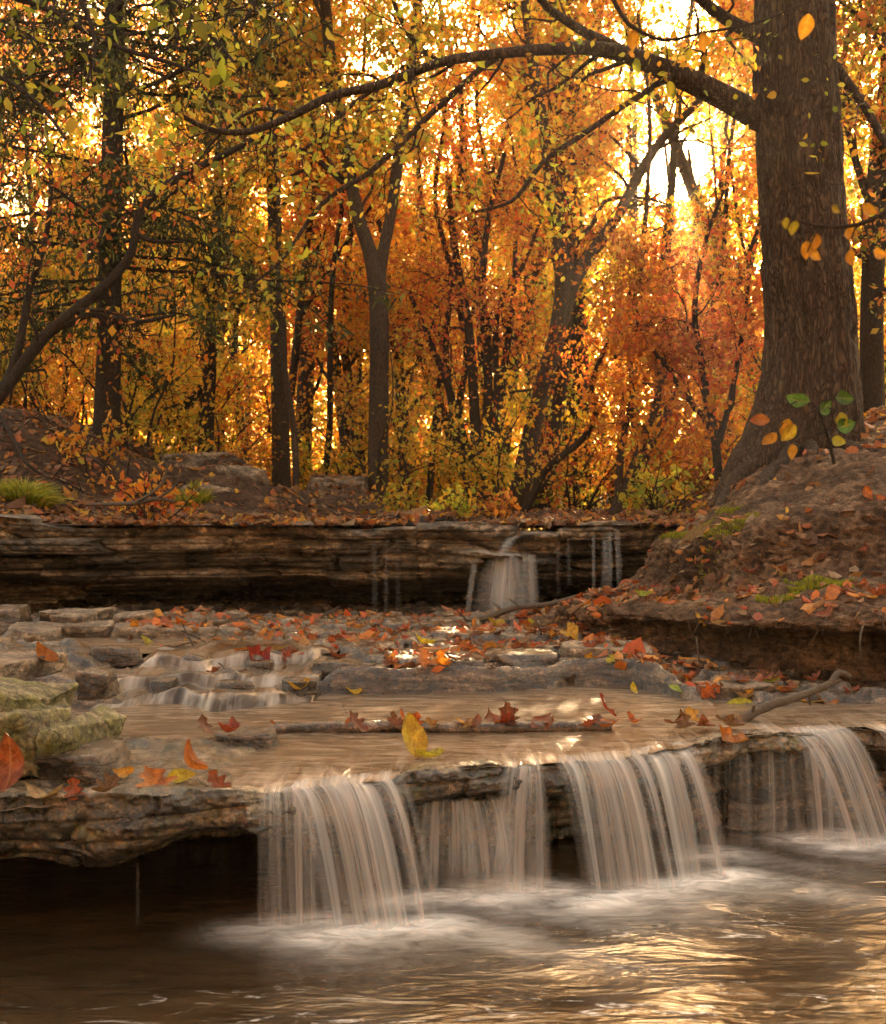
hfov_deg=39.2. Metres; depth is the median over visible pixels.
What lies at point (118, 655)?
rock
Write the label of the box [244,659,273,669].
rock
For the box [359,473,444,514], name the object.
bush
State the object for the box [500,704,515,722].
fallen leaf
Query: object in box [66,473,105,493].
twig
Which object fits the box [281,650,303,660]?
fallen leaf
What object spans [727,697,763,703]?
fallen leaf
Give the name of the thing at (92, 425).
twig
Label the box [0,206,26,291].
tree
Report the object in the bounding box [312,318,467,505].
bush
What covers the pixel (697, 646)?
root
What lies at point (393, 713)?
fallen leaf
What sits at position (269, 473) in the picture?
bush
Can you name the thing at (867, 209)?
hanging twig
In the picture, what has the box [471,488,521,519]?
bush
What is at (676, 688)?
fallen leaf
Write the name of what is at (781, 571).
fallen leaf
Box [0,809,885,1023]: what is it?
water
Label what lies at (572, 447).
tree
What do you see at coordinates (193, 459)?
outcrop
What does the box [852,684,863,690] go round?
fallen leaf
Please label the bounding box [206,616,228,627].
slab
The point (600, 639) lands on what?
fallen leaf
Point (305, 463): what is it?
bush
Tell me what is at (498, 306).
tree
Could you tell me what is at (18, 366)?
tree
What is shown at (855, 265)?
tree
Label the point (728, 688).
slab
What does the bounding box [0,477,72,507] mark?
grass tuft
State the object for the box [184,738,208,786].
fallen leaf
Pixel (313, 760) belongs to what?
water
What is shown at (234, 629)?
slab
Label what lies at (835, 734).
waterfall
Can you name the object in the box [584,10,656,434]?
tree
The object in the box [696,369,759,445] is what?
bush
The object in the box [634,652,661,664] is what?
fallen leaf
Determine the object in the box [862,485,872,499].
fallen leaf
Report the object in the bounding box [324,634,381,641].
slab
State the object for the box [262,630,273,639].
fallen leaf
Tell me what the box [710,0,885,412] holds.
tree
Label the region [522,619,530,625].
fallen leaf
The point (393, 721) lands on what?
fallen leaf
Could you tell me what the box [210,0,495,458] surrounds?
tree
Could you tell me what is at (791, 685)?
fallen leaf
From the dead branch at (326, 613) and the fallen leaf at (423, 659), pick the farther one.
the dead branch at (326, 613)
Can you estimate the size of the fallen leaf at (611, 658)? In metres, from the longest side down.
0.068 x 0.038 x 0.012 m
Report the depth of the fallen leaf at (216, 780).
2.47 m
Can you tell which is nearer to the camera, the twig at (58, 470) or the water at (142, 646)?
the water at (142, 646)
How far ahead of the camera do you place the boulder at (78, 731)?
2.54 m
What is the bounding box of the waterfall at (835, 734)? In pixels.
[796,726,885,832]
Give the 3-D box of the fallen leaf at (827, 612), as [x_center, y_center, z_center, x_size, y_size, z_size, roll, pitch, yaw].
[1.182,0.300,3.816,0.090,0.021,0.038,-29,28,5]
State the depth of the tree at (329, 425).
11.35 m
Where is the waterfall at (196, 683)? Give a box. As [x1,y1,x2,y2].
[87,639,340,711]
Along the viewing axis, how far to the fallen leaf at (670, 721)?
3.03 m
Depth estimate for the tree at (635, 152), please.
17.02 m
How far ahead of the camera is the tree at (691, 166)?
22.42 m
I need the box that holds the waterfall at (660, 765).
[566,746,703,881]
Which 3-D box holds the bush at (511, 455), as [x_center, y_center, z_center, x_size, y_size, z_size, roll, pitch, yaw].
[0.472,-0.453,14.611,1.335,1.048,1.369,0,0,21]
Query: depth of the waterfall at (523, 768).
2.69 m
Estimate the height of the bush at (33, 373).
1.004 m
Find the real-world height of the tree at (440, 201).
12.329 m
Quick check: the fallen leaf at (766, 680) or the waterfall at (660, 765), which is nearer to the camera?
the waterfall at (660, 765)
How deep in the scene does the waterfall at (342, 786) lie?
2.49 m
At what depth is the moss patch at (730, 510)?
5.28 m
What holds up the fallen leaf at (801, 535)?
on the bank
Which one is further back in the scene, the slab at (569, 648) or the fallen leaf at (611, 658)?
the slab at (569, 648)
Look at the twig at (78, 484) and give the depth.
7.30 m
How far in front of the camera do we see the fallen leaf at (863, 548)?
4.46 m
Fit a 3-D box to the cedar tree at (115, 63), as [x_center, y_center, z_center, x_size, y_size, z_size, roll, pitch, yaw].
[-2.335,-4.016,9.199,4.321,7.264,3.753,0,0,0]
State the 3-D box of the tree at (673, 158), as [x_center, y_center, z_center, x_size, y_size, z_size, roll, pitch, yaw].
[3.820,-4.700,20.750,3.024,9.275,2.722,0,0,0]
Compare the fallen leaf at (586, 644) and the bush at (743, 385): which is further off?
the bush at (743, 385)
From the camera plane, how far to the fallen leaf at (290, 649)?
4.09 m
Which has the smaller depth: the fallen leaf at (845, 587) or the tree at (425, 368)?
the fallen leaf at (845, 587)
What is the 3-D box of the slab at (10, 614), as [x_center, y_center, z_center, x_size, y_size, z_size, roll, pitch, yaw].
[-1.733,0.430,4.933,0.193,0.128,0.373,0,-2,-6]
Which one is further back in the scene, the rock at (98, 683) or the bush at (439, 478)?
the bush at (439, 478)
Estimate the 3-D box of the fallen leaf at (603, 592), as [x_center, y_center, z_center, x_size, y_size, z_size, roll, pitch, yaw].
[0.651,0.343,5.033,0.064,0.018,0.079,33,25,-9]
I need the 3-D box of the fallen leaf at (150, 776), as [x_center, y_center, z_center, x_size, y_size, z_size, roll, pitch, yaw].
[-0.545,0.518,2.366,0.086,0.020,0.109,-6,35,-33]
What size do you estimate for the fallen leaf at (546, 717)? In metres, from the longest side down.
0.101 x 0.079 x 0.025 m
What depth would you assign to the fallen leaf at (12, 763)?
2.33 m
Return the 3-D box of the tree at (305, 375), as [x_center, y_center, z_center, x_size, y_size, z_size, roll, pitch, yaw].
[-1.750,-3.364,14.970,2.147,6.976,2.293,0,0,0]
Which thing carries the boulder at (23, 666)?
on the stream bed
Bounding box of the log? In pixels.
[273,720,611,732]
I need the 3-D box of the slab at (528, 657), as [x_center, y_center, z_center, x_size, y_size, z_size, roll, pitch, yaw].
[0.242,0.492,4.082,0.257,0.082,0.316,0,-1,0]
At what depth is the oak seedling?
5.22 m
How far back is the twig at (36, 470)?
7.22 m
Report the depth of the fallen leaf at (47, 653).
3.08 m
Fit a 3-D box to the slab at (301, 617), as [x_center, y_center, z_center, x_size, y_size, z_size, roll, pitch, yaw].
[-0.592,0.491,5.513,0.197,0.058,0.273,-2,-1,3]
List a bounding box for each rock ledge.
[0,514,679,604]
[0,726,885,866]
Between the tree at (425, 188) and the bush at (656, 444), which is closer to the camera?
the bush at (656, 444)
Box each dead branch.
[280,605,340,617]
[452,595,574,621]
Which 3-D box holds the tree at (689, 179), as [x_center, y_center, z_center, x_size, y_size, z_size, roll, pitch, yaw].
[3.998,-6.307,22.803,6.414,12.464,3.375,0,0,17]
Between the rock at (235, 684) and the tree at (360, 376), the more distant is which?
the tree at (360, 376)
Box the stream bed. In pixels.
[0,591,885,853]
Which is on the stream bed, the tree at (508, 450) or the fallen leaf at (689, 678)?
the fallen leaf at (689, 678)
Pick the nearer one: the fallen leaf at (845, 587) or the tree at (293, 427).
the fallen leaf at (845, 587)
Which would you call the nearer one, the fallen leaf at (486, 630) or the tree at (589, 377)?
the fallen leaf at (486, 630)
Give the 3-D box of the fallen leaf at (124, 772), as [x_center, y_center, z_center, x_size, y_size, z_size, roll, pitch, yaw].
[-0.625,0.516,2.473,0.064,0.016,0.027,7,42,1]
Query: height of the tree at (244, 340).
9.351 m
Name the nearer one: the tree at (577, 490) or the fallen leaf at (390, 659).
the fallen leaf at (390, 659)
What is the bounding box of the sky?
[0,0,885,529]
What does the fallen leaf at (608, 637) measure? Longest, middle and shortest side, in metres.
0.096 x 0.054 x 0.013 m
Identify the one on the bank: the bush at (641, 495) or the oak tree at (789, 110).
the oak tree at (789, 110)
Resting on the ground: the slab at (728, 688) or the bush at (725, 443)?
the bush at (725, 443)
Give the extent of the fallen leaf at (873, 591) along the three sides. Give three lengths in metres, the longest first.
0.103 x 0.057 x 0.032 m
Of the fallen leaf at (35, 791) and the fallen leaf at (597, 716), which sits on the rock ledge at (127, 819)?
the fallen leaf at (35, 791)
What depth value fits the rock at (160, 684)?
3.63 m
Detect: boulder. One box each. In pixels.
[0,651,68,680]
[0,676,78,711]
[0,698,70,777]
[33,737,136,784]
[35,705,126,770]
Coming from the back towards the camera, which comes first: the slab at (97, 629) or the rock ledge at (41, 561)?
the rock ledge at (41, 561)
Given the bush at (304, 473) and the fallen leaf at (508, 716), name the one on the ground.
the bush at (304, 473)
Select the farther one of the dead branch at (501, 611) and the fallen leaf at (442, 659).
the dead branch at (501, 611)
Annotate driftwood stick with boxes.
[742,669,851,721]
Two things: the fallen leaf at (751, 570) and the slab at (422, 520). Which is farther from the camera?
the slab at (422, 520)
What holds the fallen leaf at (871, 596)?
on the bank
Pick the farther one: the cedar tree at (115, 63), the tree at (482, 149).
the tree at (482, 149)
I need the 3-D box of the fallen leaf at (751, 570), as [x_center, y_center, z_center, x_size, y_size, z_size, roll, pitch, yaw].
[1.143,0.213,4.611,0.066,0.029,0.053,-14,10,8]
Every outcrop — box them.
[161,452,233,466]
[180,484,238,497]
[215,465,269,485]
[305,475,368,491]
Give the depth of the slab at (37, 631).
4.49 m
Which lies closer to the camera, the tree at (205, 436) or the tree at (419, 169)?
the tree at (205, 436)
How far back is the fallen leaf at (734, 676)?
3.73 m
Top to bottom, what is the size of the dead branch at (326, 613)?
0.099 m
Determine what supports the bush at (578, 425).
on the ground
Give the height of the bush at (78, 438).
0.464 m
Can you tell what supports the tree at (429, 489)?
on the ground
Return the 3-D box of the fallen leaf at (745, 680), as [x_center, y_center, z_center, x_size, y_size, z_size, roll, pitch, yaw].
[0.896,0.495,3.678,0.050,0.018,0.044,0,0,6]
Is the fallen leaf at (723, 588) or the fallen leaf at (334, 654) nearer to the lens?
the fallen leaf at (334, 654)
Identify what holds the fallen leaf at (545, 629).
on the stream bed
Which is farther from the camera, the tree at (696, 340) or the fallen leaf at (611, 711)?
the tree at (696, 340)
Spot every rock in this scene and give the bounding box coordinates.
[75,666,119,700]
[89,644,143,667]
[148,676,176,691]
[214,679,255,689]
[214,726,279,748]
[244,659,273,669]
[281,676,317,696]
[445,654,485,666]
[562,671,575,684]
[715,788,787,832]
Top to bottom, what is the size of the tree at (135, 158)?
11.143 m
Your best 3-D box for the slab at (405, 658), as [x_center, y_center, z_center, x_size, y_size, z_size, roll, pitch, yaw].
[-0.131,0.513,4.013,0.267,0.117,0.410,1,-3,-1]
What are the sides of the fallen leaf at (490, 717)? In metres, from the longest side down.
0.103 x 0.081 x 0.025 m
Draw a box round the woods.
[0,0,885,529]
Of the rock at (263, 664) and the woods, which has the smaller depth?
the rock at (263, 664)
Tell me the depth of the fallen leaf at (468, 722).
3.04 m
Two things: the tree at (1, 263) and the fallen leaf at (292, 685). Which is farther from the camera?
the tree at (1, 263)
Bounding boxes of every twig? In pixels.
[23,461,48,478]
[24,409,52,425]
[27,477,83,492]
[28,372,49,424]
[51,464,69,479]
[56,473,87,486]
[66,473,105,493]
[70,474,82,492]
[79,424,118,430]
[97,449,137,477]
[174,621,251,668]
[611,0,813,96]
[782,203,885,265]
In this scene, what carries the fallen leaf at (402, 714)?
on the water at (313, 760)
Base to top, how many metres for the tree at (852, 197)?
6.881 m
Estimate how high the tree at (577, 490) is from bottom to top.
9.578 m
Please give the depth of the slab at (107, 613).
5.03 m
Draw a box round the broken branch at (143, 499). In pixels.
[87,468,179,505]
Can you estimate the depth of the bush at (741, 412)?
12.09 m
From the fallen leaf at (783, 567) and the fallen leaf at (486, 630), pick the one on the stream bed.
the fallen leaf at (486, 630)
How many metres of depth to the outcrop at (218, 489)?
8.26 m
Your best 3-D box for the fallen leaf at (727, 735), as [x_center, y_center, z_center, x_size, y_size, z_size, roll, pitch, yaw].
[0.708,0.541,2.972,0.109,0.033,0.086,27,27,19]
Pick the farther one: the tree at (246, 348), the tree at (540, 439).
the tree at (246, 348)
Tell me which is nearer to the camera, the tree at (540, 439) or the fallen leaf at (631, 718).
the fallen leaf at (631, 718)
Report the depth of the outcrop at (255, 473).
8.70 m
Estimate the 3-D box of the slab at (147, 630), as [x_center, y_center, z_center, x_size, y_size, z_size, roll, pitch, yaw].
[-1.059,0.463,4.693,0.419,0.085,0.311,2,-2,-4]
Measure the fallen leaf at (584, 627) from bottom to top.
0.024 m
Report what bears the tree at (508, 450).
on the ground
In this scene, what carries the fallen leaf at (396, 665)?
on the slab at (405, 658)
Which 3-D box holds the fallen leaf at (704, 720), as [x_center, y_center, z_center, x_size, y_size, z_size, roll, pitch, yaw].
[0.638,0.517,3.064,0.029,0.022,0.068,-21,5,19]
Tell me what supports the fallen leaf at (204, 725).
on the rock at (259, 737)
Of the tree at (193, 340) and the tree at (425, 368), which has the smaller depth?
the tree at (425, 368)
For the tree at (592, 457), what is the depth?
13.33 m
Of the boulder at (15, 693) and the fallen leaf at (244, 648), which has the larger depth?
the fallen leaf at (244, 648)
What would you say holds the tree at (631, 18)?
on the ground
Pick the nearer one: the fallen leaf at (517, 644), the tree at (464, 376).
the fallen leaf at (517, 644)
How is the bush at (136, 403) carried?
on the ground
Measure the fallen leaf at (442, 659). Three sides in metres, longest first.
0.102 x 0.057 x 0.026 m
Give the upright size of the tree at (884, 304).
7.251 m
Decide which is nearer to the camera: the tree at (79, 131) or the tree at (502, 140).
the tree at (502, 140)
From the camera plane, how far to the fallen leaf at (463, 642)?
4.35 m
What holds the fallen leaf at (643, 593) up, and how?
on the bank
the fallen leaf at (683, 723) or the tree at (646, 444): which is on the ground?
the tree at (646, 444)
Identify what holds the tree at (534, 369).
on the ground
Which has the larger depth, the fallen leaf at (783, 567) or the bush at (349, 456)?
the bush at (349, 456)
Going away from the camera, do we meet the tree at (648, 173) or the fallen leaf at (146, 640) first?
the fallen leaf at (146, 640)
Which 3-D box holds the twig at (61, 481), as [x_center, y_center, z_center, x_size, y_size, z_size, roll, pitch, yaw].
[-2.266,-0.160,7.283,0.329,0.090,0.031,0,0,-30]
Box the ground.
[0,407,712,528]
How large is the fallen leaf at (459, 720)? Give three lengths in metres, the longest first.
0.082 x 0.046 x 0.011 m
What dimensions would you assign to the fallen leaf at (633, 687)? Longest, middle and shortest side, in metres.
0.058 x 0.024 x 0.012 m
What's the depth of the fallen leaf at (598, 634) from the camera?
4.58 m
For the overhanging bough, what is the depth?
4.16 m
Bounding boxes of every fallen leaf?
[0,733,24,821]
[25,783,78,797]
[36,641,60,671]
[63,776,84,812]
[91,771,129,791]
[112,766,136,777]
[135,766,177,787]
[141,635,153,643]
[167,768,207,782]
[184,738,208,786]
[198,714,215,732]
[207,769,232,787]
[218,716,246,732]
[234,646,247,650]
[248,644,271,659]
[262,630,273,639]
[271,644,288,649]
[281,646,298,652]
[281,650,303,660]
[287,678,320,689]
[322,651,348,657]
[328,631,346,638]
[342,700,368,731]
[345,687,362,693]
[377,715,404,726]
[384,652,398,662]
[386,627,399,633]
[387,656,403,668]
[389,711,401,728]
[398,621,409,629]
[400,707,404,718]
[402,712,427,758]
[412,711,423,727]
[415,748,456,756]
[416,634,435,643]
[416,647,432,675]
[417,717,439,726]
[419,623,433,631]
[434,649,452,664]
[445,631,459,637]
[452,716,464,723]
[454,637,461,645]
[456,638,474,645]
[459,718,475,732]
[460,643,473,649]
[470,714,483,726]
[477,627,494,631]
[485,708,499,721]
[488,616,504,624]
[498,697,520,724]
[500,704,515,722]
[512,641,521,648]
[516,610,525,617]
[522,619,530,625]
[526,640,549,646]
[526,712,553,729]
[538,625,553,632]
[549,630,558,637]
[557,622,587,639]
[573,592,582,598]
[576,624,587,629]
[577,651,596,657]
[578,719,597,726]
[579,639,598,648]
[586,714,604,729]
[590,631,604,636]
[595,632,616,640]
[595,634,604,643]
[598,590,606,596]
[599,692,616,716]
[599,718,625,727]
[605,649,617,662]
[627,711,640,722]
[630,681,637,693]
[634,586,646,590]
[634,589,657,595]
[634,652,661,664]
[655,716,684,724]
[668,685,681,691]
[671,708,695,728]
[673,670,695,677]
[681,702,699,721]
[683,674,695,680]
[692,682,720,699]
[695,612,719,630]
[698,714,708,727]
[715,672,750,680]
[716,714,755,731]
[717,586,730,590]
[719,724,758,751]
[726,714,734,726]
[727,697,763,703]
[732,576,743,587]
[735,690,754,697]
[737,676,753,681]
[742,565,759,572]
[743,684,758,694]
[759,668,793,683]
[763,674,786,681]
[777,565,791,575]
[778,564,787,571]
[780,680,795,693]
[786,680,799,685]
[795,532,810,539]
[803,671,825,680]
[814,605,839,616]
[816,553,826,560]
[816,694,838,703]
[840,583,850,589]
[852,580,866,588]
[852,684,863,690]
[857,585,885,595]
[860,542,866,551]
[861,577,869,591]
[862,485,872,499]
[862,593,883,598]
[876,494,885,500]
[878,582,885,589]
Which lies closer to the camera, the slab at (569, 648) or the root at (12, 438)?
the slab at (569, 648)
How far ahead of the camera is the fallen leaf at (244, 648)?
4.02 m
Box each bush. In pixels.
[0,224,245,446]
[0,280,71,411]
[0,305,95,415]
[0,317,63,404]
[0,318,37,408]
[1,291,170,423]
[40,409,140,481]
[79,347,201,445]
[98,457,201,520]
[121,327,273,452]
[127,317,319,473]
[195,385,303,466]
[231,429,291,483]
[264,429,355,489]
[269,463,317,489]
[271,397,452,497]
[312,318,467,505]
[340,457,426,493]
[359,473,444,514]
[401,355,606,511]
[403,430,487,510]
[413,460,455,507]
[419,482,486,520]
[422,443,519,500]
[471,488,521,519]
[493,439,612,509]
[511,384,676,510]
[522,373,664,506]
[595,433,648,493]
[612,438,713,515]
[623,410,691,492]
[643,419,731,500]
[649,408,745,494]
[680,406,743,453]
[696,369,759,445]
[714,350,758,420]
[715,300,885,416]
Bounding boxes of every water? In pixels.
[0,685,885,810]
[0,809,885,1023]
[29,638,339,653]
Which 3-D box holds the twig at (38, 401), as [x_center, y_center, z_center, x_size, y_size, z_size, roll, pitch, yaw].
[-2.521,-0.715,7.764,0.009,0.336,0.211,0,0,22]
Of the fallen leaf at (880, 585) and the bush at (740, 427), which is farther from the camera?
the bush at (740, 427)
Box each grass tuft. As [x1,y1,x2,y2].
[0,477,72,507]
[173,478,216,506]
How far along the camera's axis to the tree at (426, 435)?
20.77 m
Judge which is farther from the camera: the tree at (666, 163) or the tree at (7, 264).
the tree at (666, 163)
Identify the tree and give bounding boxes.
[0,0,93,332]
[0,0,142,405]
[0,0,419,449]
[0,56,317,423]
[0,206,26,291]
[0,207,83,414]
[0,214,14,314]
[0,221,9,300]
[4,260,79,419]
[12,96,173,405]
[17,134,129,415]
[40,114,142,424]
[64,0,356,462]
[90,107,199,432]
[111,0,885,521]
[121,0,321,462]
[122,90,242,449]
[122,169,193,443]
[143,0,367,446]
[145,182,247,431]
[150,0,473,496]
[156,247,227,453]
[163,0,367,487]
[185,19,261,451]
[194,150,345,466]
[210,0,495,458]
[223,4,323,486]
[225,0,359,485]
[238,64,478,476]
[238,193,326,447]
[295,166,538,505]
[296,0,383,475]
[298,107,402,471]
[321,165,419,472]
[344,113,597,510]
[345,196,461,465]
[363,0,575,429]
[365,43,479,463]
[389,47,515,497]
[391,3,501,504]
[394,21,460,491]
[405,175,513,436]
[405,256,469,503]
[410,0,622,468]
[416,2,506,497]
[427,0,502,500]
[434,3,619,491]
[435,0,755,510]
[441,24,534,509]
[443,64,561,492]
[444,0,691,423]
[448,0,667,509]
[452,14,515,504]
[463,58,559,452]
[466,0,638,438]
[468,0,702,509]
[487,3,609,480]
[519,70,616,505]
[520,213,691,511]
[523,5,629,508]
[523,277,613,466]
[559,201,762,514]
[573,138,764,481]
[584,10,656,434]
[586,0,723,440]
[588,18,664,503]
[588,313,629,471]
[589,0,729,488]
[592,32,747,443]
[595,14,678,488]
[621,0,764,451]
[622,4,763,397]
[635,0,763,453]
[641,114,752,450]
[668,0,866,392]
[671,3,757,415]
[686,44,744,409]
[699,13,858,452]
[705,2,885,397]
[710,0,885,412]
[720,290,748,426]
[844,6,885,400]
[845,181,861,327]
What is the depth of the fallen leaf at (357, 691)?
3.73 m
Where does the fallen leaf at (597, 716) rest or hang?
on the water at (313, 760)
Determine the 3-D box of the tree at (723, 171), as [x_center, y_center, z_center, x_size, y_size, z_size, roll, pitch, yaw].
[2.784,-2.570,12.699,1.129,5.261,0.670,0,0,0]
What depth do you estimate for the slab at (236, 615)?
5.21 m
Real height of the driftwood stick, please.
0.158 m
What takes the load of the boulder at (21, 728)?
on the rock ledge at (127, 819)
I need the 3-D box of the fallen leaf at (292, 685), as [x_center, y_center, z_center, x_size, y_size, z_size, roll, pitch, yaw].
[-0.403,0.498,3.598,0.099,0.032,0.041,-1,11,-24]
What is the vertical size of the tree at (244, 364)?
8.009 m
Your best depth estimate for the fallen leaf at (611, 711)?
3.29 m
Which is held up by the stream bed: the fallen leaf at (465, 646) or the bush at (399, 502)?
the fallen leaf at (465, 646)
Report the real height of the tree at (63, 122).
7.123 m
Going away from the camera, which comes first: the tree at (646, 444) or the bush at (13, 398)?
the tree at (646, 444)
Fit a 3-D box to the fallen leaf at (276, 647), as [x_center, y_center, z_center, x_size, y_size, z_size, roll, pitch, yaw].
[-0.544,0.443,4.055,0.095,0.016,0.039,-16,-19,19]
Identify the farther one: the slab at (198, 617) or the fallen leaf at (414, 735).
the slab at (198, 617)
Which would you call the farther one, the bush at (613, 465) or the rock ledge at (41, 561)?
the bush at (613, 465)
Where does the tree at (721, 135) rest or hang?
on the ground
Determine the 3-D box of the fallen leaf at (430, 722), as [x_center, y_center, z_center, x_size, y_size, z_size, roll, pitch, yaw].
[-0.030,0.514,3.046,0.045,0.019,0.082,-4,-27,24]
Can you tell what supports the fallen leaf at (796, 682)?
on the stream bed
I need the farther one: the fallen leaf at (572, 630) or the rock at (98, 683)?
the fallen leaf at (572, 630)
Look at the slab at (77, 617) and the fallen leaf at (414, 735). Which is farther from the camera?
the slab at (77, 617)
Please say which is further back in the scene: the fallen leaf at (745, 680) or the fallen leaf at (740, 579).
the fallen leaf at (740, 579)
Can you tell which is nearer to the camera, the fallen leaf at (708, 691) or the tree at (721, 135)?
the fallen leaf at (708, 691)
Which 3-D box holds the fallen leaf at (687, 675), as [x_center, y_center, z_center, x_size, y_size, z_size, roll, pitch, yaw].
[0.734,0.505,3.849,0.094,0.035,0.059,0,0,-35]
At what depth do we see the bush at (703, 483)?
9.65 m
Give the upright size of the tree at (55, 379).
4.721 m
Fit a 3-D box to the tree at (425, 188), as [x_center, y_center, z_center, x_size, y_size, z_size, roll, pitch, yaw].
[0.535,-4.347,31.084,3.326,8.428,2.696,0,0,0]
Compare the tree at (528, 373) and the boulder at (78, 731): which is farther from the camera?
the tree at (528, 373)
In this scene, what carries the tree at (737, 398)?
on the ground
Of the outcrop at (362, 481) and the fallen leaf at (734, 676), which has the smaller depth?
the fallen leaf at (734, 676)
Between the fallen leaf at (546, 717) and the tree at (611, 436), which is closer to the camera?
the fallen leaf at (546, 717)
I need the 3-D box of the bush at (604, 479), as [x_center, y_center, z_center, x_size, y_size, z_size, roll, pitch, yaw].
[1.327,-0.563,10.930,1.516,1.230,1.347,0,0,-28]
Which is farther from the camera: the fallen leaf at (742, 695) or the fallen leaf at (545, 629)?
the fallen leaf at (545, 629)
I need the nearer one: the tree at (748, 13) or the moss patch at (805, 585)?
the moss patch at (805, 585)
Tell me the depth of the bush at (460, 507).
7.35 m
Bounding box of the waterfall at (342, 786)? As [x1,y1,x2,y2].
[291,773,402,928]
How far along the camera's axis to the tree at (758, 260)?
21.34 m
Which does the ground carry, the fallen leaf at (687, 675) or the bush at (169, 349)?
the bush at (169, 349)
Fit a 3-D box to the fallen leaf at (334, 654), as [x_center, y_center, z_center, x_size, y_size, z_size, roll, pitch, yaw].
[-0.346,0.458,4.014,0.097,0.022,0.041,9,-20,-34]
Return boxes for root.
[0,414,40,474]
[695,636,698,658]
[859,625,863,658]
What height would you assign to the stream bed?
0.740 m
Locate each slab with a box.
[0,604,32,633]
[5,621,69,641]
[39,607,116,621]
[49,611,98,622]
[52,620,114,637]
[108,622,218,638]
[113,610,155,623]
[160,611,210,623]
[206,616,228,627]
[218,622,296,635]
[222,610,247,621]
[296,615,329,619]
[312,655,375,677]
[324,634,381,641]
[371,653,432,668]
[380,514,456,526]
[397,628,459,641]
[410,621,472,629]
[483,646,557,667]
[489,627,537,641]
[557,640,658,662]
[699,679,778,697]
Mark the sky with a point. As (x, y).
(681, 193)
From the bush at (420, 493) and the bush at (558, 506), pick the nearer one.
the bush at (558, 506)
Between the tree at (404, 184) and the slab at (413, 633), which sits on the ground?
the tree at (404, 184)
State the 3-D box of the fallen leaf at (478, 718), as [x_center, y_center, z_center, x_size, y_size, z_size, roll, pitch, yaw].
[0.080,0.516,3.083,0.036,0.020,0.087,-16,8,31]
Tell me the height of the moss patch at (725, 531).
0.271 m
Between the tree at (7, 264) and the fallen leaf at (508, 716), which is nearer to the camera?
the fallen leaf at (508, 716)
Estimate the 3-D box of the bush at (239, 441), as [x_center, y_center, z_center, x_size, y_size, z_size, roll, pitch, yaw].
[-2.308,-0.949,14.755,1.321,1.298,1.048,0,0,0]
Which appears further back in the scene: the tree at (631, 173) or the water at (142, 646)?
the tree at (631, 173)
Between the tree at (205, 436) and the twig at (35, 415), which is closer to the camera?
the twig at (35, 415)
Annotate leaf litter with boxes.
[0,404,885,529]
[119,509,885,693]
[514,413,885,644]
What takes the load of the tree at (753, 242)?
on the ground
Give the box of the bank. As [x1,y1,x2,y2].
[533,408,885,679]
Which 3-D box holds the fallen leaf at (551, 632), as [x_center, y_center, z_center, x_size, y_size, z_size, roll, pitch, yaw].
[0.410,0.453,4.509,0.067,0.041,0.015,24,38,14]
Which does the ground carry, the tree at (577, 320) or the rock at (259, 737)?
the tree at (577, 320)
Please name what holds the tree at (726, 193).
on the ground
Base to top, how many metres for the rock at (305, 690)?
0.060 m
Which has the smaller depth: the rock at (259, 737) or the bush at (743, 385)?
the rock at (259, 737)
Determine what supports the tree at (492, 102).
on the ground
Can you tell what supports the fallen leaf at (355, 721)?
on the water at (313, 760)
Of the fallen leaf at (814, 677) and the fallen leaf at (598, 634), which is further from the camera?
the fallen leaf at (598, 634)
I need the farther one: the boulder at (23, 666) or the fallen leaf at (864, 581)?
the fallen leaf at (864, 581)
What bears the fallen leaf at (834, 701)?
on the water at (313, 760)
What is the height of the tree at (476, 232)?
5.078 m
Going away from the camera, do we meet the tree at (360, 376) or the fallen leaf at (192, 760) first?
the fallen leaf at (192, 760)
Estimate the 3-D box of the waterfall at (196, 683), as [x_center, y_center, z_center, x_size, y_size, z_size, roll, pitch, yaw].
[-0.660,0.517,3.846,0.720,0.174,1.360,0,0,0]
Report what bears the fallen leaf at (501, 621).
on the stream bed
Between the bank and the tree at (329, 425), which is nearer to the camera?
the bank
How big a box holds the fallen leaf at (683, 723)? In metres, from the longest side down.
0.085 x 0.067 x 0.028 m
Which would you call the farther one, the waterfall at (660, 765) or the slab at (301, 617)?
the slab at (301, 617)
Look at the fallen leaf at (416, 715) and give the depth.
3.03 m
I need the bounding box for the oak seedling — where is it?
[749,390,855,463]
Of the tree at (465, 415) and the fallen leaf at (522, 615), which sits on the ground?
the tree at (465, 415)
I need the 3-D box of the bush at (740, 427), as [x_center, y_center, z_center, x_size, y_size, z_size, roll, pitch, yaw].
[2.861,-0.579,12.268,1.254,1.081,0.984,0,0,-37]
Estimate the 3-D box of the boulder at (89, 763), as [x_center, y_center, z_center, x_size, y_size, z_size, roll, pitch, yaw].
[-0.742,0.510,2.567,0.209,0.078,0.272,0,0,-3]
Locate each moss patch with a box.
[659,500,742,541]
[699,512,758,579]
[754,591,800,603]
[783,574,856,592]
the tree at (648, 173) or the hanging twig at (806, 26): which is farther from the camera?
the tree at (648, 173)
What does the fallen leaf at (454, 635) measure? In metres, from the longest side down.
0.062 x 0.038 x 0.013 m
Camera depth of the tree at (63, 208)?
15.16 m

